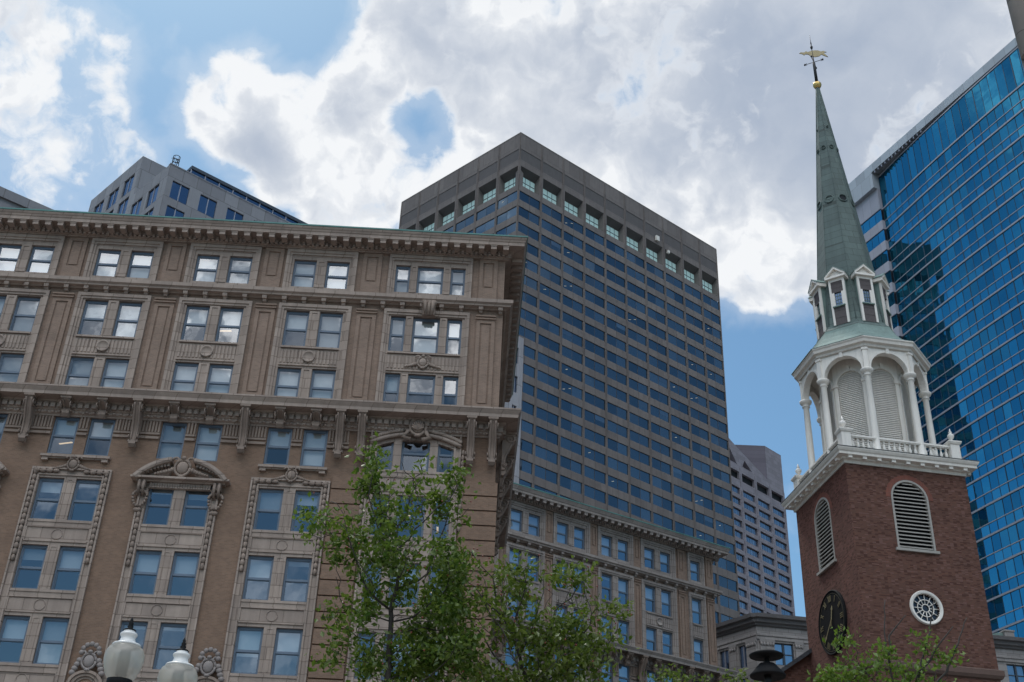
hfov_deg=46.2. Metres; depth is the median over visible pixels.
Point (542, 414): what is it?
window
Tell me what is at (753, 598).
window
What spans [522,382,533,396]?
window
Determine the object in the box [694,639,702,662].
window
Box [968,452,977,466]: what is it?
window pane
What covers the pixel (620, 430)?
window
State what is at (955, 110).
window pane
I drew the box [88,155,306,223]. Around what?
office building
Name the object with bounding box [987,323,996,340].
window pane
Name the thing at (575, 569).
window
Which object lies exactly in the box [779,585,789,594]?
window
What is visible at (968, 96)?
window pane
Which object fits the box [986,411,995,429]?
window pane
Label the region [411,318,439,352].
window
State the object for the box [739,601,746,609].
window
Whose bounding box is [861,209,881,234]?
ribbon window
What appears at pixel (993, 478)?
window pane
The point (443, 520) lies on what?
window
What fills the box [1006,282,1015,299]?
window pane
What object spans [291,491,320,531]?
window
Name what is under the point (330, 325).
window
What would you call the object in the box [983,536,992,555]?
window pane
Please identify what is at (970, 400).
window pane
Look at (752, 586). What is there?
window
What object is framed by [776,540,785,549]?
window
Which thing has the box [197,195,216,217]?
window
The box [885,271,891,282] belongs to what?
ribbon window
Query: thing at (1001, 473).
window pane
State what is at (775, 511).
window
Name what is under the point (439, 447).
window
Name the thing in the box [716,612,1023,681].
stone building
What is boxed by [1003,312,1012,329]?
window pane
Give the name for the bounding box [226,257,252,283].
window
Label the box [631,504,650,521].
window
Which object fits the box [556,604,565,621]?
window
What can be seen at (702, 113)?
sky
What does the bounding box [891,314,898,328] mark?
ribbon window
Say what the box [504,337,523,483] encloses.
office building
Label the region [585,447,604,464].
window
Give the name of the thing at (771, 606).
window
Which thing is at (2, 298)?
window
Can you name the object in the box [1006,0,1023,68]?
stone tower
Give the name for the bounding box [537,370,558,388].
window
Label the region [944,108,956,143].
window pane
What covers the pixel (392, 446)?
window
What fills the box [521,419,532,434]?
window
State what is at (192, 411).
office building
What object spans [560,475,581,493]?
window
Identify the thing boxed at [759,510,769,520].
window
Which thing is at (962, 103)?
window pane
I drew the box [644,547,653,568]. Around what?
window
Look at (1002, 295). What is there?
window pane
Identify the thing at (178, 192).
window
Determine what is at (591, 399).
window
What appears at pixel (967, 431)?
window pane
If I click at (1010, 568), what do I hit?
window pane
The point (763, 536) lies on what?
window
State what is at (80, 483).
window
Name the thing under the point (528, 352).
window
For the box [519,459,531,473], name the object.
window
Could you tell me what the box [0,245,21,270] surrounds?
window
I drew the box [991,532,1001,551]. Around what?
window pane
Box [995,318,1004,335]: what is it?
window pane
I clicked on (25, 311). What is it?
window
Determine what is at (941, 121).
window pane
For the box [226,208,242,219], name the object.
window
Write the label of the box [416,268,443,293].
window
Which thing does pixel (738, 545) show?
window
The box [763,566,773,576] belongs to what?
window
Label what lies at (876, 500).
church
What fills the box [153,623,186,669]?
window
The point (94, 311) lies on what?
window
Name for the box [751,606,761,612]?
window
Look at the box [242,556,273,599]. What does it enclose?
window
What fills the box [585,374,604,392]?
window
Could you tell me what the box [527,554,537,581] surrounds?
window
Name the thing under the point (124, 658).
street lamp
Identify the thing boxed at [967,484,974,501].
window pane
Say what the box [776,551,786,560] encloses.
window
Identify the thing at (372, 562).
window
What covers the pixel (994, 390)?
window pane
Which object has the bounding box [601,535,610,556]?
window
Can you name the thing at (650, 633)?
window
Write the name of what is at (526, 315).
window
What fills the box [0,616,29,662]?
window
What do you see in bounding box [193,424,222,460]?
window
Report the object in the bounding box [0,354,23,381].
window
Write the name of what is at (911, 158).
window pane
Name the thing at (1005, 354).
window pane
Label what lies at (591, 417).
window
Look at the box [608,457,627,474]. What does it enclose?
window
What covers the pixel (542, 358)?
window
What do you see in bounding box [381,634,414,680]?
window
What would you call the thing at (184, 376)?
window
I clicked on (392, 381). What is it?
window
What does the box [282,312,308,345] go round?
window
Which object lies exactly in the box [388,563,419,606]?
window
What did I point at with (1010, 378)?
window pane
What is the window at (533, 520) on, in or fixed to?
in the office building at (661, 577)
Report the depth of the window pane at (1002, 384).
158.48 m
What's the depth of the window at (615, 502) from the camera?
209.95 m
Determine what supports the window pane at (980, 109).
in the glass tower at (937, 192)
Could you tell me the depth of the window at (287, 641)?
58.47 m
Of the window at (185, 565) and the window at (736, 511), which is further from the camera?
the window at (736, 511)
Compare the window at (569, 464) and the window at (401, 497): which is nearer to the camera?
the window at (401, 497)
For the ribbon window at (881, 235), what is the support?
in the glass tower at (937, 192)
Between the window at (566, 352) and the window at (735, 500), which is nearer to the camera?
the window at (566, 352)
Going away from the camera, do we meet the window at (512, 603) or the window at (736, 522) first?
the window at (512, 603)
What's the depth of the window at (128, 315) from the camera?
67.43 m
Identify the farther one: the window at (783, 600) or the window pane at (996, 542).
the window at (783, 600)
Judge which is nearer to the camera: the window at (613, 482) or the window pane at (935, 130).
the window pane at (935, 130)
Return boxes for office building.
[0,186,52,209]
[0,207,527,681]
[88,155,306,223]
[490,482,737,681]
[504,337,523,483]
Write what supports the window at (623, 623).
in the office building at (661, 577)
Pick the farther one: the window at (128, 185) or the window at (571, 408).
the window at (571, 408)
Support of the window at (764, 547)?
in the office tower at (765, 583)
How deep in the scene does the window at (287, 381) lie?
65.92 m
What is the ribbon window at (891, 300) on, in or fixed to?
in the glass tower at (937, 192)
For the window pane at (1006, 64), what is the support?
in the glass tower at (937, 192)
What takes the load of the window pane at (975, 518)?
in the glass tower at (937, 192)
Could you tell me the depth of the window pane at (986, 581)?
153.38 m
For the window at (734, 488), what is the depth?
374.56 m
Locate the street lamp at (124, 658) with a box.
[103,617,197,681]
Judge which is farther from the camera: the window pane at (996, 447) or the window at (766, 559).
the window at (766, 559)
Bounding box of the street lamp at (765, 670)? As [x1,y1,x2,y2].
[749,649,785,681]
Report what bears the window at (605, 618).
in the office building at (661, 577)
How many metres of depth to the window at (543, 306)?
217.62 m
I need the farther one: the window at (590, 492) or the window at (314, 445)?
the window at (590, 492)
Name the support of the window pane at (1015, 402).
in the glass tower at (937, 192)
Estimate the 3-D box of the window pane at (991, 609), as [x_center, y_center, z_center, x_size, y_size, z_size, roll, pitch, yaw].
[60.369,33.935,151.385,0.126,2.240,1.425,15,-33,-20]
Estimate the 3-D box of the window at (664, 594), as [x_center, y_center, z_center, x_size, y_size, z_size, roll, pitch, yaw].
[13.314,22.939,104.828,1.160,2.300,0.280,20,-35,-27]
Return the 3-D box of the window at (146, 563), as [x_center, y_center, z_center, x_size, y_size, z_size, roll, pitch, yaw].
[-18.249,11.604,59.911,1.300,2.300,0.280,3,-31,-1]
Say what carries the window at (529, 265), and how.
in the office tower at (624, 409)
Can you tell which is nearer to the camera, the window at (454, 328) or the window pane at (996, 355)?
the window at (454, 328)
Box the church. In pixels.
[772,39,1004,681]
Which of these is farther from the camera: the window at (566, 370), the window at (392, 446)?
the window at (566, 370)
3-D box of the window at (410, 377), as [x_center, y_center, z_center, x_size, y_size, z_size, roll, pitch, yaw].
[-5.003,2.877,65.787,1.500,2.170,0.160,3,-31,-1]
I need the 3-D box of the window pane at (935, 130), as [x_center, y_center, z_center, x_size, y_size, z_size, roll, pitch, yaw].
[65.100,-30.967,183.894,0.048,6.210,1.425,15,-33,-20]
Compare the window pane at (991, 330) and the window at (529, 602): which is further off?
the window pane at (991, 330)
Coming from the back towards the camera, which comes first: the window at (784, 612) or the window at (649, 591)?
the window at (784, 612)
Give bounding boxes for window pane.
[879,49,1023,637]
[901,151,910,184]
[907,145,917,178]
[913,139,923,173]
[919,133,929,167]
[925,127,935,161]
[931,121,942,155]
[938,115,949,149]
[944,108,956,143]
[951,103,963,137]
[956,430,964,446]
[958,96,970,131]
[964,426,972,443]
[965,90,977,125]
[966,395,975,411]
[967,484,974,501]
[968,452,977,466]
[971,421,980,438]
[972,83,984,118]
[972,512,979,529]
[973,480,982,497]
[974,389,982,407]
[976,359,985,376]
[976,448,985,465]
[977,540,984,558]
[978,508,987,526]
[979,76,992,112]
[979,416,987,434]
[981,385,990,402]
[981,475,990,493]
[982,570,990,588]
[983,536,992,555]
[984,354,993,371]
[984,443,993,461]
[986,70,1000,106]
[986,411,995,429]
[986,504,995,521]
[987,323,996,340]
[987,600,995,618]
[988,566,998,585]
[989,380,998,397]
[989,471,998,488]
[991,438,1001,456]
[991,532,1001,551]
[992,349,1001,366]
[994,63,1007,99]
[994,406,1004,424]
[994,499,1003,517]
[994,596,1004,616]
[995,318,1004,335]
[997,374,1006,392]
[997,466,1006,484]
[997,562,1006,581]
[998,287,1007,304]
[999,528,1009,547]
[1000,343,1009,360]
[1000,434,1009,452]
[1002,56,1015,92]
[1002,495,1012,513]
[1002,593,1012,612]
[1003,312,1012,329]
[1003,401,1012,419]
[1005,369,1015,387]
[1005,461,1015,480]
[1005,558,1015,577]
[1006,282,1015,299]
[1008,338,1018,355]
[1008,429,1018,447]
[1008,524,1017,543]
[1011,307,1020,324]
[1011,396,1020,414]
[1011,490,1021,509]
[1011,589,1021,608]
[1014,555,1023,573]
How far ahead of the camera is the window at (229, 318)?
67.80 m
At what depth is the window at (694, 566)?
108.63 m
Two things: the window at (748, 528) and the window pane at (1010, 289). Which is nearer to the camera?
the window pane at (1010, 289)
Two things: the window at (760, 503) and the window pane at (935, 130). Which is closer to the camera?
the window pane at (935, 130)
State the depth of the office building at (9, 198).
112.26 m
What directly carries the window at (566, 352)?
in the office tower at (624, 409)
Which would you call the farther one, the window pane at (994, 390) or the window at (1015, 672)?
the window pane at (994, 390)
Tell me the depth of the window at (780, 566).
379.25 m
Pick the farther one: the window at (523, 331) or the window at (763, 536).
the window at (763, 536)
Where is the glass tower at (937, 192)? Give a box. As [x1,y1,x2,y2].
[849,37,1023,637]
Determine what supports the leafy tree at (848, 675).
on the pavement
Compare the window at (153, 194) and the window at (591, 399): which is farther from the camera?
the window at (591, 399)
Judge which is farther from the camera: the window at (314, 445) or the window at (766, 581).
the window at (766, 581)
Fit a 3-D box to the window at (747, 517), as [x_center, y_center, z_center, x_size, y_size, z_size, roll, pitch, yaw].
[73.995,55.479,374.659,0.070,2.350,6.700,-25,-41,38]
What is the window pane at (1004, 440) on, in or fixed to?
in the glass tower at (937, 192)
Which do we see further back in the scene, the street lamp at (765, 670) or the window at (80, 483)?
the window at (80, 483)
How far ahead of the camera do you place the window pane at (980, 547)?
155.45 m
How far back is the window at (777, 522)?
386.82 m
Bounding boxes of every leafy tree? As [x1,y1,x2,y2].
[292,431,494,681]
[397,537,639,681]
[638,663,758,681]
[806,600,969,681]
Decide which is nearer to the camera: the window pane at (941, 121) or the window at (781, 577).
the window pane at (941, 121)
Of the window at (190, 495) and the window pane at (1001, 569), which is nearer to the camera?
the window at (190, 495)
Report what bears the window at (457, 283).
in the office building at (192, 411)
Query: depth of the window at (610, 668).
98.45 m
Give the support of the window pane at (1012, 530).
in the glass tower at (937, 192)
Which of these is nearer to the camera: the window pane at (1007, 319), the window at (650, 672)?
the window at (650, 672)
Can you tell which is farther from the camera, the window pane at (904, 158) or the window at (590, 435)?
the window at (590, 435)
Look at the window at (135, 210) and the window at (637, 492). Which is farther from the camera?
the window at (637, 492)
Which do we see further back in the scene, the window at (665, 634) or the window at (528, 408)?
the window at (528, 408)
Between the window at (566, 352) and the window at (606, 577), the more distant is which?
the window at (566, 352)
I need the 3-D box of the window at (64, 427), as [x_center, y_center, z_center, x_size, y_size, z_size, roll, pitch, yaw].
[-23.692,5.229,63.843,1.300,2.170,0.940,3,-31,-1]
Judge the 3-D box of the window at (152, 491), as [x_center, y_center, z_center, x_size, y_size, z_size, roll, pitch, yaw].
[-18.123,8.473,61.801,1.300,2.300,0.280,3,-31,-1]
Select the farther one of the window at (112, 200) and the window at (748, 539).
the window at (748, 539)
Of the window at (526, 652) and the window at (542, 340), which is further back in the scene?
the window at (542, 340)
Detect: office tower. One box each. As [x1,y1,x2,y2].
[399,132,739,623]
[729,439,794,615]
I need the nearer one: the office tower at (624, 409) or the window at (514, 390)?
the window at (514, 390)
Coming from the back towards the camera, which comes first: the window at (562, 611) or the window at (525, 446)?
the window at (525, 446)
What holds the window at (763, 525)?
in the office tower at (765, 583)
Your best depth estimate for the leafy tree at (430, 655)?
17.49 m
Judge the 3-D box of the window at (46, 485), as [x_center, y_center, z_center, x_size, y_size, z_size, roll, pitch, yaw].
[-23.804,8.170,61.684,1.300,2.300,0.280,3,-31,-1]
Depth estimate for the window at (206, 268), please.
69.42 m
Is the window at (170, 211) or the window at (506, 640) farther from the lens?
the window at (170, 211)
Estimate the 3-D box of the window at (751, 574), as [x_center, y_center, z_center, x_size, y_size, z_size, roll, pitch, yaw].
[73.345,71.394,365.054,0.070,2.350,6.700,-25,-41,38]
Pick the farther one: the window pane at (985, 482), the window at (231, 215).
the window at (231, 215)
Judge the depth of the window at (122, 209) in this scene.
182.70 m
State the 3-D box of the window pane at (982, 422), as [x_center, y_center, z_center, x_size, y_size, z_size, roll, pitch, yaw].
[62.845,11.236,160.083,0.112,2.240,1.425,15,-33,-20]
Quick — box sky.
[0,0,1014,616]
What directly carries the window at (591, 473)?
in the office tower at (624, 409)
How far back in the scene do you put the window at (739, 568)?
361.09 m
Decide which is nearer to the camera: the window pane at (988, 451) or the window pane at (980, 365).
the window pane at (988, 451)
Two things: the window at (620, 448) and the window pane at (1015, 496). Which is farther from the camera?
the window at (620, 448)
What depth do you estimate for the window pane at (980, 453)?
159.26 m
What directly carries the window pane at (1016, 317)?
in the glass tower at (937, 192)
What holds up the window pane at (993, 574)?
in the glass tower at (937, 192)
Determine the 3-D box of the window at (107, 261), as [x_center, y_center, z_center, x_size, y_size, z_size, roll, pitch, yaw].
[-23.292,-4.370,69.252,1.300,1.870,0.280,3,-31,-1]
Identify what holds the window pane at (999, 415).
in the glass tower at (937, 192)
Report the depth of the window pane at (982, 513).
156.33 m
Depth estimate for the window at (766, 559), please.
374.19 m
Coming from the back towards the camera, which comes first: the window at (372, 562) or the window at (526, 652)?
the window at (526, 652)
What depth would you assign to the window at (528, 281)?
216.99 m
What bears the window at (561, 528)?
in the office building at (661, 577)
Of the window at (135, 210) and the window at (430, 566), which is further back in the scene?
the window at (135, 210)
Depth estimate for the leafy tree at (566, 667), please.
18.15 m
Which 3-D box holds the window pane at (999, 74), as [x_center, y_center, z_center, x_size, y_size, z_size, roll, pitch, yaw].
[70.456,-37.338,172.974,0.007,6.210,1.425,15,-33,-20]
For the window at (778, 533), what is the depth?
384.94 m
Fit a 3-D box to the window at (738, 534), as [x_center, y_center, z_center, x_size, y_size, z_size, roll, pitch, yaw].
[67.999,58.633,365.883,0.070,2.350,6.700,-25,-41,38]
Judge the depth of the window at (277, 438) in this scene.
64.09 m
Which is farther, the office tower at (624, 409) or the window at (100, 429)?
the office tower at (624, 409)
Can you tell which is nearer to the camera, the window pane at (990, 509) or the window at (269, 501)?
the window at (269, 501)
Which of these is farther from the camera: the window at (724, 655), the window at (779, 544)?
the window at (779, 544)
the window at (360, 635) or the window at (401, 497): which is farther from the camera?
the window at (401, 497)
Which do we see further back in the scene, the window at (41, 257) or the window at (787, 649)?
the window at (787, 649)
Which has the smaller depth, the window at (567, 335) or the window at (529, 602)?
the window at (529, 602)
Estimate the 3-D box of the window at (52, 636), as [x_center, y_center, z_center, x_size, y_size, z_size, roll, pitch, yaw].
[-22.159,14.525,57.947,1.300,2.300,0.280,3,-31,-1]
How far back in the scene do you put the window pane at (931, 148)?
185.10 m
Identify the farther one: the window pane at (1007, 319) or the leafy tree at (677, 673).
the window pane at (1007, 319)
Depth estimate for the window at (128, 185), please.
184.99 m
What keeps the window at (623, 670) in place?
in the office building at (661, 577)
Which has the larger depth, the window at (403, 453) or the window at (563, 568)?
the window at (563, 568)
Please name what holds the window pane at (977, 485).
in the glass tower at (937, 192)
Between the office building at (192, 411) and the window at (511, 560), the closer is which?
the office building at (192, 411)
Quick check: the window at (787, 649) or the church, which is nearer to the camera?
the church
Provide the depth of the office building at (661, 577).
102.70 m
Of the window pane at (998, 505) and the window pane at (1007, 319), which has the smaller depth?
the window pane at (998, 505)
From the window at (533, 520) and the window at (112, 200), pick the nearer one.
the window at (533, 520)
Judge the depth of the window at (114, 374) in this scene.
65.73 m
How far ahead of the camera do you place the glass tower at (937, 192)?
169.96 m
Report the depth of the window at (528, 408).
203.99 m
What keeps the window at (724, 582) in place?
in the office tower at (624, 409)
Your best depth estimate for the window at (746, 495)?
378.79 m
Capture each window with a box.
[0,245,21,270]
[0,296,6,316]
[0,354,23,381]
[0,414,7,441]
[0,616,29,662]
[9,297,40,331]
[12,545,47,588]
[26,247,54,272]
[30,478,63,518]
[33,617,68,664]
[47,417,79,453]
[51,547,85,590]
[65,357,94,385]
[68,480,100,520]
[78,301,107,333]
[83,419,115,455]
[93,250,120,275]
[95,201,103,212]
[100,359,128,387]
[107,188,118,209]
[112,303,141,336]
[118,198,128,213]
[118,621,147,648]
[122,175,134,196]
[127,252,153,277]
[128,550,161,594]
[131,199,141,214]
[143,489,173,524]
[146,185,158,207]
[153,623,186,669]
[156,422,187,458]
[165,205,183,216]
[167,552,199,595]
[169,181,188,204]
[170,363,198,390]
[180,487,211,526]
[181,306,209,340]
[193,256,219,281]
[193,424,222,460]
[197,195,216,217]
[205,365,232,392]
[215,308,243,342]
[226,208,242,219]
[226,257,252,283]
[231,627,263,673]
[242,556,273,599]
[253,489,283,530]
[263,428,292,464]
[270,629,302,675]
[274,368,300,396]
[281,558,311,601]
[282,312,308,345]
[291,261,316,286]
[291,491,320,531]
[300,430,328,466]
[309,370,335,398]
[316,313,342,347]
[324,263,349,288]
[354,633,375,678]
[362,562,381,603]
[377,443,393,469]
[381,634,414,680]
[383,374,399,401]
[388,317,405,350]
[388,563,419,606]
[394,266,410,291]
[395,496,425,536]
[400,442,429,471]
[406,375,435,403]
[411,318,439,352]
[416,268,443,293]
[427,566,442,602]
[432,498,449,537]
[436,445,453,472]
[441,377,458,404]
[445,191,737,622]
[445,320,461,353]
[450,269,465,294]
[505,640,517,666]
[508,593,518,614]
[509,549,520,576]
[511,509,521,531]
[513,377,516,392]
[519,325,535,341]
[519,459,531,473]
[519,479,531,486]
[520,308,535,324]
[520,439,532,453]
[521,400,533,415]
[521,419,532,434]
[522,292,536,307]
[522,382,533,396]
[523,345,534,359]
[523,363,534,377]
[524,275,536,289]
[525,259,537,273]
[525,643,535,670]
[526,601,536,613]
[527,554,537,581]
[528,514,538,536]
[534,485,556,494]
[535,445,557,464]
[535,465,556,483]
[536,407,557,425]
[536,426,557,444]
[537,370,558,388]
[537,388,558,407]
[538,335,559,352]
[538,352,558,370]
[539,300,559,318]
[539,317,559,335]
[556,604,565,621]
[557,522,566,544]
[557,561,566,589]
[560,455,581,474]
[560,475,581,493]
[561,381,581,399]
[561,399,581,417]
[561,418,581,436]
[561,436,581,455]
[562,328,581,346]
[562,346,581,363]
[562,363,581,381]
[574,527,583,548]
[574,567,583,593]
[584,466,604,483]
[584,485,605,503]
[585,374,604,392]
[585,392,604,409]
[585,410,604,427]
[585,428,604,446]
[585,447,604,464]
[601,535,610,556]
[602,574,611,600]
[602,616,611,635]
[602,660,611,681]
[608,420,626,437]
[608,438,627,456]
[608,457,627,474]
[608,475,627,493]
[608,494,628,512]
[618,540,626,561]
[618,578,627,603]
[619,620,628,644]
[619,664,628,681]
[631,485,649,502]
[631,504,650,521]
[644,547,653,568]
[645,585,654,612]
[646,627,655,650]
[647,670,656,681]
[660,552,669,573]
[661,590,670,616]
[662,631,671,654]
[690,561,698,581]
[692,598,700,624]
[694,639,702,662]
[721,651,728,668]
[732,485,738,493]
[733,496,738,504]
[733,507,739,515]
[734,519,740,526]
[735,530,741,538]
[735,541,742,550]
[736,553,742,561]
[737,565,743,573]
[738,577,744,585]
[738,588,745,597]
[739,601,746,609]
[740,645,746,667]
[743,491,753,501]
[744,502,754,512]
[745,514,755,523]
[745,524,755,534]
[746,536,756,545]
[747,547,757,557]
[748,559,758,568]
[749,571,759,580]
[749,582,760,592]
[750,594,761,604]
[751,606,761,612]
[758,499,768,509]
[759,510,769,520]
[760,521,769,530]
[761,533,770,542]
[761,543,771,553]
[762,555,772,564]
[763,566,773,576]
[764,578,774,587]
[765,589,775,599]
[766,601,776,611]
[773,508,782,517]
[774,518,783,527]
[775,529,784,538]
[775,643,793,665]
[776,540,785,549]
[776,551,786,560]
[777,562,787,572]
[778,573,788,583]
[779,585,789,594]
[780,596,790,606]
[781,608,791,615]
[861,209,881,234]
[866,229,884,251]
[872,250,888,270]
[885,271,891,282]
[888,292,894,306]
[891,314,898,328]
[1006,664,1023,681]
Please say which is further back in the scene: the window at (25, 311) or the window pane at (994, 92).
the window pane at (994, 92)
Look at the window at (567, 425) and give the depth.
209.49 m
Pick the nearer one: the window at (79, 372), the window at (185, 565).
the window at (185, 565)
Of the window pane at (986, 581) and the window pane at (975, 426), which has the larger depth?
the window pane at (975, 426)
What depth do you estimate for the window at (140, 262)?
69.35 m
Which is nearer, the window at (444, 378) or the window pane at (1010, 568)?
the window at (444, 378)
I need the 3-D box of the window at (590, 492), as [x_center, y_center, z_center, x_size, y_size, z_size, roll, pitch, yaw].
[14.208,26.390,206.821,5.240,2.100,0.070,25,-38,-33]
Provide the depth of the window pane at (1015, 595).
147.68 m
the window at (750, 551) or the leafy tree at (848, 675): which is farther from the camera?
the window at (750, 551)
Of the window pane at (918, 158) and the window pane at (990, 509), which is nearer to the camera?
the window pane at (990, 509)
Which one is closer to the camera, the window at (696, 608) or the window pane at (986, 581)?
the window at (696, 608)
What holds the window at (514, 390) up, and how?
in the office building at (515, 401)
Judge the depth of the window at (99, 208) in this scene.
191.02 m
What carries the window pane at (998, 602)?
in the glass tower at (937, 192)
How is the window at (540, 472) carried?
in the office tower at (624, 409)
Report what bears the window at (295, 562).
in the office building at (192, 411)
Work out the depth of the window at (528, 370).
207.76 m
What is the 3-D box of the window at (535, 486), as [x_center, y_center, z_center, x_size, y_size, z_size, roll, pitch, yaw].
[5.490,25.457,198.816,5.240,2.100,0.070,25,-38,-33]
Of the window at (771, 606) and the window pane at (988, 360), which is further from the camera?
the window at (771, 606)
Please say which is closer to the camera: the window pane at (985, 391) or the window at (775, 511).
the window pane at (985, 391)
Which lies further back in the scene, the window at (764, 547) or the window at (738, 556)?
the window at (764, 547)
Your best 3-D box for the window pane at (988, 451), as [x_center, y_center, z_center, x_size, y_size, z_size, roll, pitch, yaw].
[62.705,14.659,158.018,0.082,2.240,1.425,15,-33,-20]
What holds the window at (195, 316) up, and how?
in the office building at (192, 411)
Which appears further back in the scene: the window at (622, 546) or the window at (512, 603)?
the window at (622, 546)
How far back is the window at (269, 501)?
62.23 m
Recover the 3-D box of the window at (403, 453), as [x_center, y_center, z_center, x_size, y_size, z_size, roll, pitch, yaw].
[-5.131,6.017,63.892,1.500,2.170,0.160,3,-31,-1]
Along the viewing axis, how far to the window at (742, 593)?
357.32 m
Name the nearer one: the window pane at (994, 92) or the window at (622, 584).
the window at (622, 584)
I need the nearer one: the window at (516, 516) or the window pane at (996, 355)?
the window at (516, 516)
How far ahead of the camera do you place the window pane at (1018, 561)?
148.55 m
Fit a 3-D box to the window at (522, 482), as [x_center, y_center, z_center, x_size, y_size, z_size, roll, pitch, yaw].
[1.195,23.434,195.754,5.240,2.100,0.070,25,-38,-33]
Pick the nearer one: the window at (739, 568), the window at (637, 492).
the window at (637, 492)
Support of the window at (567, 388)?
in the office tower at (624, 409)
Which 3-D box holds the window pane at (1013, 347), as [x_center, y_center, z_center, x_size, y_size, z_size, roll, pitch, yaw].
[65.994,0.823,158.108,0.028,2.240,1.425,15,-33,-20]
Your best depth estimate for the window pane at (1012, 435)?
154.38 m
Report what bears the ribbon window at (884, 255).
in the glass tower at (937, 192)
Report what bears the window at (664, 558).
in the office building at (661, 577)
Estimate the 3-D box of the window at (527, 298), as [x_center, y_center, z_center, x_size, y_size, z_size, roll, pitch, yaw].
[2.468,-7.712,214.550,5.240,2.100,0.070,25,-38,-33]
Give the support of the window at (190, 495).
in the office building at (192, 411)
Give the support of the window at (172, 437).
in the office building at (192, 411)
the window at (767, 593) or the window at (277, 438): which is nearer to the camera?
the window at (277, 438)
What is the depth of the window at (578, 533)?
102.82 m
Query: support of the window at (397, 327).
in the office building at (192, 411)
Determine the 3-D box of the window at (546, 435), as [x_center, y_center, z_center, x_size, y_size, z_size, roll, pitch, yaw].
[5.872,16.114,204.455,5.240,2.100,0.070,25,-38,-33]
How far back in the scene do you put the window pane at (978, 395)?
162.16 m
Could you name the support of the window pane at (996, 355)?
in the glass tower at (937, 192)
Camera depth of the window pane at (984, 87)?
175.38 m
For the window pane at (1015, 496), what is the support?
in the glass tower at (937, 192)
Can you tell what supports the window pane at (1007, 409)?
in the glass tower at (937, 192)
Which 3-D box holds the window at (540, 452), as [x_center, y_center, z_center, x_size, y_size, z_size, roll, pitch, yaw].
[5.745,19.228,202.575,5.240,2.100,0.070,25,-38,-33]
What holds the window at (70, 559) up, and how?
in the office building at (192, 411)
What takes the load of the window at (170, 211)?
in the office building at (143, 185)
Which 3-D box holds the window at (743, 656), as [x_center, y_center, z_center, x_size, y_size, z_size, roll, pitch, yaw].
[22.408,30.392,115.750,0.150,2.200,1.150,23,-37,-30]
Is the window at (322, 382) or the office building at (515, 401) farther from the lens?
the office building at (515, 401)
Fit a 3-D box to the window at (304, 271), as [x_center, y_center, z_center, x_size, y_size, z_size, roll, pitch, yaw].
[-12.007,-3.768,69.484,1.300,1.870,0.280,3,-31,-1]
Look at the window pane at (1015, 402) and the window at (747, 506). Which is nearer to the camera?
the window pane at (1015, 402)
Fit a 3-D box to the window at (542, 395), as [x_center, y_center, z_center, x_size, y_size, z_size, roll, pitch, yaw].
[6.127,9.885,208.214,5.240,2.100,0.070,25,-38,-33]
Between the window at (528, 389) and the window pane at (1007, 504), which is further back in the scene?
the window at (528, 389)
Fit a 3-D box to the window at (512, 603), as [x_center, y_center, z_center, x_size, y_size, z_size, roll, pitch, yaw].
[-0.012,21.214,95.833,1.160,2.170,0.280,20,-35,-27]
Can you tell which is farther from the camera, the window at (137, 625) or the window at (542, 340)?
the window at (542, 340)
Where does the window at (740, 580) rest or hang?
in the office tower at (765, 583)
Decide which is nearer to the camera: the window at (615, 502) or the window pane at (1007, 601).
the window pane at (1007, 601)
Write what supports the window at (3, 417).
in the office building at (192, 411)
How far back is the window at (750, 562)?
367.31 m
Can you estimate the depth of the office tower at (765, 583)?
376.69 m
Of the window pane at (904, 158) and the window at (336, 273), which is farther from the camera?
the window pane at (904, 158)
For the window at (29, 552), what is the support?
in the office building at (192, 411)
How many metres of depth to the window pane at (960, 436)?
163.79 m
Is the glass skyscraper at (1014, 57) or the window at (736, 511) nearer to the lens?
the glass skyscraper at (1014, 57)
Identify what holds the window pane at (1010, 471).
in the glass tower at (937, 192)
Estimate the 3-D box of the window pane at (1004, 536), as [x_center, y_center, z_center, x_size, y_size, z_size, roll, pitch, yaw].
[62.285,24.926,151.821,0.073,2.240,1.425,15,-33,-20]
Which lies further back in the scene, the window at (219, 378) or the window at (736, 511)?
the window at (736, 511)
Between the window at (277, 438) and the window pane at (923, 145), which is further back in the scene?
the window pane at (923, 145)
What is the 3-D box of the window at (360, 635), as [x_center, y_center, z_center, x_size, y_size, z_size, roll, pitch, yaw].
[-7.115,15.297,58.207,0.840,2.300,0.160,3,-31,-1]
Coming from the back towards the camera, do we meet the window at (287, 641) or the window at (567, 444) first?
the window at (567, 444)
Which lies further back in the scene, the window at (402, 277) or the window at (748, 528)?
the window at (748, 528)
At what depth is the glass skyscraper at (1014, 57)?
169.78 m
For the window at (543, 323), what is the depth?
215.83 m
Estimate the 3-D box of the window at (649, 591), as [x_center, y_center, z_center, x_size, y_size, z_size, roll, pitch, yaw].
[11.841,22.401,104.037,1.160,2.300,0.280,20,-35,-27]
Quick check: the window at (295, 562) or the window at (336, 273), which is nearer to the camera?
the window at (295, 562)
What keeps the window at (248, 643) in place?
in the office building at (192, 411)

